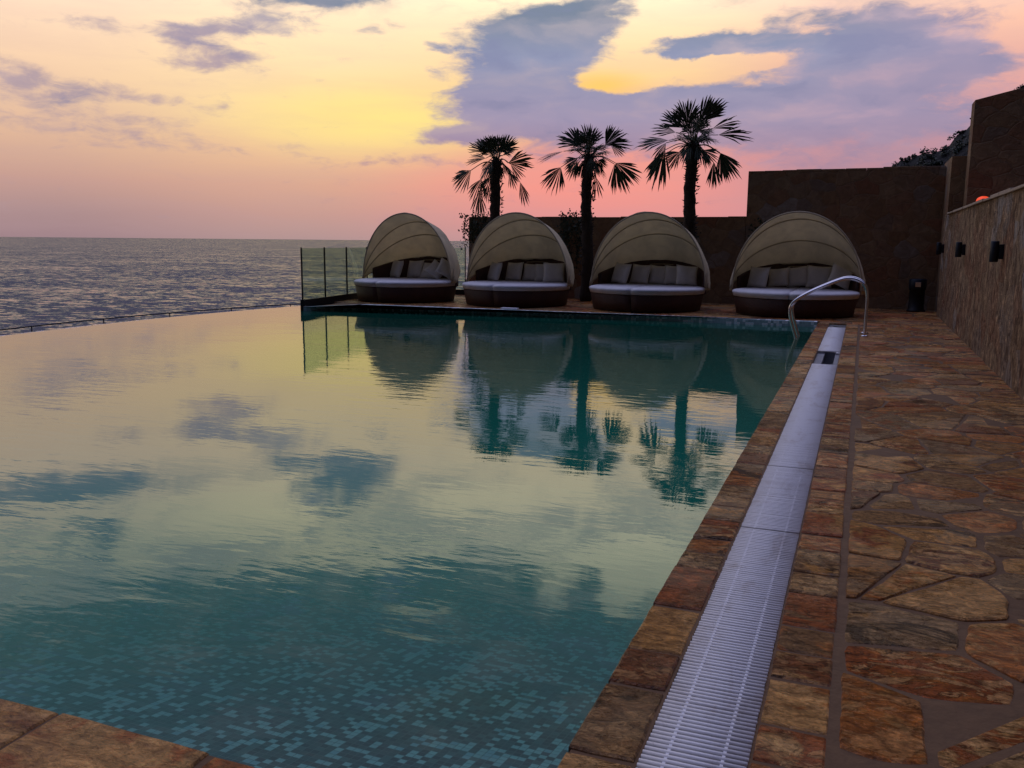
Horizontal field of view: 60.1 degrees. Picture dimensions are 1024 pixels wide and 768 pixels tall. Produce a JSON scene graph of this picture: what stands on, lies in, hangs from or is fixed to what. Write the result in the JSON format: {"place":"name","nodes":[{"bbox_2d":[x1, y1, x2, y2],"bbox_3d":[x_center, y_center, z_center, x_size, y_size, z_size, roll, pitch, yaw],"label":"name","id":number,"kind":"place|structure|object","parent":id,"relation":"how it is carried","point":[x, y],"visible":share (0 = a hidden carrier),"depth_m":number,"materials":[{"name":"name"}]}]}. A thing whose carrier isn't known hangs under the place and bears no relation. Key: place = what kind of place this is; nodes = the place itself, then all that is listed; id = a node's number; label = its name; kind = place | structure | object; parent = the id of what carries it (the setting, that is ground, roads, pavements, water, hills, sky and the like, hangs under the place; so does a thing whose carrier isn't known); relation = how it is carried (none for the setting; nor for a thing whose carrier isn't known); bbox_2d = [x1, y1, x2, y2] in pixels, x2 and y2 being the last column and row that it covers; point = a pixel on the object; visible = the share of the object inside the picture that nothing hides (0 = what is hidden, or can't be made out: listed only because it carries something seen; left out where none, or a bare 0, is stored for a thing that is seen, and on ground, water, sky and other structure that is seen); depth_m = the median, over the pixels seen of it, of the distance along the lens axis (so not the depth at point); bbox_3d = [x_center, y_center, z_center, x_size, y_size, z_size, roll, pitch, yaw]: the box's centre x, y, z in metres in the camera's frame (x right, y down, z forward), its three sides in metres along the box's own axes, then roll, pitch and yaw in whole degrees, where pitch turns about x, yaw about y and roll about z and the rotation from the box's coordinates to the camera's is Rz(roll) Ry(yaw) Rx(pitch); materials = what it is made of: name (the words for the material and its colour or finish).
{"place":"outdoors","nodes":[
{"label":"outdoors","id":0,"kind":"place"},
{"bbox_2d":[0,237,468,335],"bbox_3d":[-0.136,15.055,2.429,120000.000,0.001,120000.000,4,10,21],"label":"sea","id":1,"kind":"structure","parent":0,"point":[46,280],"depth_m":363.87,"materials":[{"name":"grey liquid"}]},
{"bbox_2d":[0,636,630,767],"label":"pool floor","id":2,"kind":"structure","parent":0,"point":[482,702],"depth_m":3.64,"materials":[{"name":"tile"}]},
{"bbox_2d":[303,304,816,338],"bbox_3d":[0.648,-0.468,16.107,9.176,1.704,1.058,3,9,14],"label":"pool edge band","id":3,"kind":"object","parent":2,"relation":"on","point":[778,322],"visible":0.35,"depth_m":15.72,"materials":[{"name":"tile"}]},
{"bbox_2d":[0,306,815,695],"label":"pool water","id":4,"kind":"structure","parent":0,"point":[180,488],"depth_m":5.09,"materials":[{"name":"teal liquid"}]},
{"bbox_2d":[0,296,1023,767],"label":"deck bed","id":5,"kind":"object","parent":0,"point":[948,724],"visible":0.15,"depth_m":2.92,"materials":[{"name":"brown stone"}]},
{"bbox_2d":[0,303,947,767],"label":"pool coping","id":6,"kind":"object","parent":5,"relation":"on","point":[616,723],"visible":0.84,"depth_m":2.71,"materials":[{"name":"brown stone"}]},
{"bbox_2d":[469,216,745,303],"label":"garden wall","id":7,"kind":"structure","parent":5,"relation":"on","point":[721,241],"depth_m":18.49,"materials":[{"name":"stone"}]},
{"bbox_2d":[458,210,489,249],"bbox_3d":[-0.836,-3.523,20.281,0.922,0.912,0.262,4,10,21],"label":"climbing plant","id":8,"kind":"object","parent":7,"relation":"attached to","point":[472,232],"visible":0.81,"depth_m":20.26,"materials":[{"name":"green plant"}]},
{"bbox_2d":[557,208,595,270],"bbox_3d":[1.387,-3.148,19.449,0.902,1.421,0.275,4,10,21],"label":"climbing plant","id":9,"kind":"object","parent":7,"relation":"attached to","point":[565,228],"visible":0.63,"depth_m":19.44,"materials":[{"name":"green plant"}]},
{"bbox_2d":[334,295,1023,767],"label":"deck","id":10,"kind":"structure","parent":5,"relation":"on","point":[880,723],"depth_m":3.76,"materials":[{"name":"brown stone"}]},
{"bbox_2d":[300,247,367,310],"bbox_3d":[-3.378,-2.295,18.899,0.070,1.250,4.803,3,9,13],"label":"glass balustrade","id":11,"kind":"object","parent":10,"relation":"on","point":[322,301],"visible":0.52,"depth_m":17.55,"materials":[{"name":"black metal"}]},
{"bbox_2d":[354,212,460,302],"bbox_3d":[-2.220,-2.680,18.569,2.370,1.806,2.185,5,10,27],"label":"daybed","id":12,"kind":"object","parent":10,"relation":"on","point":[405,237],"visible":0.96,"depth_m":18.86,"materials":[{"name":"wicker"}]},
{"bbox_2d":[390,260,403,277],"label":"pillow","id":13,"kind":"object","parent":12,"relation":"on","point":[396,269],"visible":0.99,"depth_m":19.19,"materials":[{"name":"fabric"}]},
{"bbox_2d":[407,260,423,277],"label":"pillow","id":14,"kind":"object","parent":12,"relation":"on","point":[415,268],"visible":0.99,"depth_m":19.21,"materials":[{"name":"fabric"}]},
{"bbox_2d":[419,262,435,278],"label":"pillow","id":15,"kind":"object","parent":12,"relation":"on","point":[425,274],"visible":0.45,"depth_m":19.04,"materials":[{"name":"fabric"}]},
{"bbox_2d":[424,259,441,278],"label":"pillow","id":16,"kind":"object","parent":12,"relation":"on","point":[431,268],"visible":0.66,"depth_m":18.71,"materials":[{"name":"fabric"}]},
{"bbox_2d":[435,257,449,278],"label":"pillow","id":17,"kind":"object","parent":12,"relation":"on","point":[443,269],"visible":0.73,"depth_m":18.54,"materials":[{"name":"fabric"}]},
{"bbox_2d":[455,248,465,294],"bbox_3d":[-1.907,-2.609,20.928,1.900,1.250,0.070,4,10,21],"label":"glass balustrade","id":18,"kind":"object","parent":10,"relation":"on","point":[459,291],"visible":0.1,"depth_m":20.67,"materials":[{"name":"black metal"}]},
{"bbox_2d":[451,134,533,221],"bbox_3d":[-0.419,-3.646,19.401,1.943,3.553,0.880,2,9,10],"label":"palm tree","id":19,"kind":"object","parent":10,"relation":"on","point":[493,167],"visible":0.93,"depth_m":19.16,"materials":[{"name":"green plant"}]},
{"bbox_2d":[462,212,573,306],"bbox_3d":[0.097,-2.505,17.632,2.354,1.802,2.185,5,10,25],"label":"daybed","id":20,"kind":"object","parent":10,"relation":"on","point":[512,237],"visible":0.96,"depth_m":17.95,"materials":[{"name":"wicker"}]},
{"bbox_2d":[487,262,501,280],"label":"pillow","id":21,"kind":"object","parent":20,"relation":"on","point":[494,272],"visible":1,"depth_m":18.15,"materials":[{"name":"fabric"}]},
{"bbox_2d":[505,262,523,280],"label":"pillow","id":22,"kind":"object","parent":20,"relation":"on","point":[514,271],"visible":1,"depth_m":18.28,"materials":[{"name":"fabric"}]},
{"bbox_2d":[521,263,535,280],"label":"pillow","id":23,"kind":"object","parent":20,"relation":"on","point":[529,271],"visible":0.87,"depth_m":18.23,"materials":[{"name":"fabric"}]},
{"bbox_2d":[534,264,543,281],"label":"pillow","id":24,"kind":"object","parent":20,"relation":"on","point":[539,273],"visible":0.45,"depth_m":18.04,"materials":[{"name":"fabric"}]},
{"bbox_2d":[543,262,564,282],"bbox_3d":[0.843,-2.238,17.771,0.452,0.420,0.144,2,-10,-1],"label":"pillow","id":25,"kind":"object","parent":20,"relation":"on","point":[553,272],"visible":1,"depth_m":17.71,"materials":[{"name":"fabric"}]},
{"bbox_2d":[538,124,640,301],"bbox_3d":[1.568,-3.564,18.523,2.141,3.690,1.048,0,9,-3],"label":"palm tree","id":26,"kind":"object","parent":10,"relation":"on","point":[590,139],"visible":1,"depth_m":18.42,"materials":[{"name":"green plant"}]},
{"bbox_2d":[589,211,709,311],"bbox_3d":[2.570,-2.334,16.696,2.354,1.805,2.185,5,10,24],"label":"daybed","id":27,"kind":"object","parent":10,"relation":"on","point":[650,238],"visible":0.94,"depth_m":16.97,"materials":[{"name":"wicker"}]},
{"bbox_2d":[611,262,631,283],"bbox_3d":[2.142,-2.170,17.349,0.152,0.420,0.452,15,3,-36],"label":"pillow","id":28,"kind":"object","parent":27,"relation":"on","point":[621,272],"visible":1,"depth_m":17.26,"materials":[{"name":"fabric"}]},
{"bbox_2d":[629,264,651,283],"bbox_3d":[2.526,-2.160,17.407,0.430,0.400,0.134,11,-4,37],"label":"pillow","id":29,"kind":"object","parent":27,"relation":"on","point":[640,273],"visible":1,"depth_m":17.34,"materials":[{"name":"fabric"}]},
{"bbox_2d":[648,265,667,284],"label":"pillow","id":30,"kind":"object","parent":27,"relation":"on","point":[657,274],"visible":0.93,"depth_m":17.29,"materials":[{"name":"fabric"}]},
{"bbox_2d":[663,265,684,284],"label":"pillow","id":31,"kind":"object","parent":27,"relation":"on","point":[670,277],"visible":0.66,"depth_m":17.09,"materials":[{"name":"fabric"}]},
{"bbox_2d":[676,264,697,285],"bbox_3d":[3.326,-2.066,16.829,0.430,0.400,0.142,5,-12,-5],"label":"pillow","id":32,"kind":"object","parent":27,"relation":"on","point":[687,275],"visible":1,"depth_m":16.77,"materials":[{"name":"fabric"}]},
{"bbox_2d":[634,95,752,238],"bbox_3d":[3.618,-3.663,17.866,2.376,4.121,1.074,4,10,21],"label":"palm tree","id":33,"kind":"object","parent":10,"relation":"on","point":[694,151],"visible":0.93,"depth_m":17.55,"materials":[{"name":"green plant"}]},
{"bbox_2d":[729,211,865,317],"bbox_3d":[5.072,-2.160,15.771,2.353,1.802,2.185,4,10,22],"label":"daybed","id":34,"kind":"object","parent":10,"relation":"on","point":[794,239],"visible":0.86,"depth_m":16.00,"materials":[{"name":"wicker"}]},
{"bbox_2d":[746,266,770,287],"bbox_3d":[4.569,-1.977,16.403,0.141,0.408,0.439,15,-2,-40],"label":"pillow","id":35,"kind":"object","parent":34,"relation":"on","point":[758,276],"visible":1,"depth_m":16.33,"materials":[{"name":"fabric"}]},
{"bbox_2d":[767,267,789,286],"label":"pillow","id":36,"kind":"object","parent":34,"relation":"on","point":[778,277],"visible":0.98,"depth_m":16.46,"materials":[{"name":"fabric"}]},
{"bbox_2d":[786,266,806,287],"bbox_3d":[5.310,-1.993,16.444,0.430,0.400,0.139,-4,-13,26],"label":"pillow","id":37,"kind":"object","parent":34,"relation":"on","point":[797,276],"visible":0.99,"depth_m":16.39,"materials":[{"name":"fabric"}]},
{"bbox_2d":[805,265,831,288],"bbox_3d":[5.636,-1.960,16.231,0.464,0.432,0.152,6,-7,13],"label":"pillow","id":38,"kind":"object","parent":34,"relation":"on","point":[817,276],"visible":0.84,"depth_m":16.18,"materials":[{"name":"fabric"}]},
{"bbox_2d":[827,262,853,289],"bbox_3d":[5.906,-1.926,15.902,0.430,0.400,0.138,24,-16,-4],"label":"pillow","id":39,"kind":"object","parent":34,"relation":"on","point":[837,271],"visible":0.78,"depth_m":15.85,"materials":[{"name":"fabric"}]},
{"bbox_2d":[751,325,845,748],"bbox_3d":[2.512,0.205,7.381,0.254,0.188,14.850,4,10,21],"label":"overflow channel","id":40,"kind":"object","parent":10,"relation":"in","point":[830,358],"visible":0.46,"depth_m":10.52,"materials":[{"name":"concrete"}]},
{"bbox_2d":[636,527,798,767],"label":"overflow grate","id":41,"kind":"object","parent":40,"relation":"on","point":[709,713],"visible":1,"depth_m":2.65,"materials":[{"name":"white plastic"}]},
{"bbox_2d":[741,466,812,533],"bbox_3d":[1.359,0.566,4.465,0.250,0.020,1.176,4,10,21],"label":"overflow grate","id":42,"kind":"object","parent":40,"relation":"on","point":[779,501],"visible":1,"depth_m":4.35,"materials":[{"name":"white plastic"}]},
{"bbox_2d":[768,364,836,470],"bbox_3d":[2.435,0.139,7.170,0.250,0.020,4.671,4,10,21],"label":"overflow grate","id":43,"kind":"object","parent":40,"relation":"on","point":[798,444],"visible":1,"depth_m":6.24,"materials":[{"name":"white plastic"}]},
{"bbox_2d":[818,327,844,352],"bbox_3d":[4.344,-0.617,11.967,0.250,0.020,3.236,4,10,21],"label":"overflow grate","id":44,"kind":"object","parent":40,"relation":"on","point":[832,340],"visible":0.99,"depth_m":11.61,"materials":[{"name":"white plastic"}]},
{"bbox_2d":[788,276,868,338],"bbox_3d":[4.474,-0.574,12.575,1.074,1.907,0.584,4,10,21],"label":"pool handrail","id":45,"kind":"object","parent":10,"relation":"on","point":[793,324],"visible":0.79,"depth_m":12.29,"materials":[{"name":"silver metal"}]},
{"bbox_2d":[906,279,926,311],"bbox_3d":[7.663,-1.680,16.755,0.340,0.615,0.340,4,10,21],"label":"litter bin","id":46,"kind":"object","parent":10,"relation":"on","point":[917,288],"visible":1,"depth_m":16.65,"materials":[{"name":"black plastic"}]},
{"bbox_2d":[745,166,945,310],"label":"tall wall","id":47,"kind":"structure","parent":5,"relation":"on","point":[887,221],"depth_m":17.25,"materials":[{"name":"stone"}]},
{"bbox_2d":[747,215,773,236],"bbox_3d":[5.182,-2.807,17.983,0.809,1.234,0.253,4,10,21],"label":"climbing plant","id":48,"kind":"object","parent":47,"relation":"attached to","point":[760,221],"visible":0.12,"depth_m":18.00,"materials":[{"name":"green plant"}]},
{"bbox_2d":[934,156,966,311],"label":"end wall","id":49,"kind":"structure","parent":5,"relation":"on","point":[955,177],"depth_m":15.71,"materials":[{"name":"stone"}]},
{"bbox_2d":[936,184,1023,399],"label":"side wall","id":50,"kind":"structure","parent":5,"relation":"on","point":[980,308],"depth_m":9.69,"materials":[{"name":"stone"}]},
{"bbox_2d":[936,242,944,254],"bbox_3d":[7.482,-2.368,15.468,0.123,0.208,0.082,4,10,21],"label":"wall lamp","id":51,"kind":"object","parent":50,"relation":"attached to","point":[939,248],"visible":1,"depth_m":15.44,"materials":[{"name":"metal"}]},
{"bbox_2d":[955,242,965,256],"bbox_3d":[6.194,-1.857,12.232,0.123,0.208,0.082,4,10,21],"label":"wall lamp","id":52,"kind":"object","parent":50,"relation":"attached to","point":[960,247],"visible":1,"depth_m":12.20,"materials":[{"name":"metal"}]},
{"bbox_2d":[989,241,1004,261],"bbox_3d":[4.855,-1.326,8.867,0.123,0.208,0.082,4,10,21],"label":"wall lamp","id":53,"kind":"object","parent":50,"relation":"attached to","point":[996,251],"visible":1,"depth_m":8.84,"materials":[{"name":"metal"}]},
{"bbox_2d":[0,0,1023,240],"label":"sky","id":54,"kind":"structure","parent":0,"point":[194,119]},
{"bbox_2d":[895,126,969,166],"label":"hill","id":55,"kind":"structure","parent":0,"point":[943,157],"depth_m":54.35,"materials":[{"name":"green plant"}]},
{"bbox_2d":[892,84,1023,166],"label":"hill scrub","id":56,"kind":"object","parent":55,"relation":"on","point":[943,149],"visible":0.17,"depth_m":54.50,"materials":[{"name":"green plant"}]},
{"bbox_2d":[976,196,987,200],"bbox_3d":[7.726,-2.832,14.536,0.220,0.498,0.220,4,10,21],"label":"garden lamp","id":57,"kind":"object","parent":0,"point":[982,197],"visible":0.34,"depth_m":14.45,"materials":[{"name":"orange"}]},
{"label":"lower terrace","id":58,"kind":"structure","parent":0,"visible":0},
{"bbox_2d":[2,306,292,335],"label":"pool infinity wall","id":59,"kind":"structure","parent":58,"relation":"on","point":[108,323],"depth_m":13.74,"materials":[{"name":"tile"}]},
{"bbox_2d":[0,303,299,331],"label":"guard rail","id":60,"kind":"object","parent":58,"relation":"on","point":[139,315],"visible":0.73,"depth_m":18.78,"materials":[{"name":"metal"}]},
{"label":"upper ground","id":61,"kind":"structure","parent":0,"visible":0},
{"bbox_2d":[963,87,1023,205],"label":"wall","id":62,"kind":"structure","parent":61,"relation":"on","point":[995,160],"depth_m":14.80,"materials":[{"name":"stone"}]}
]}

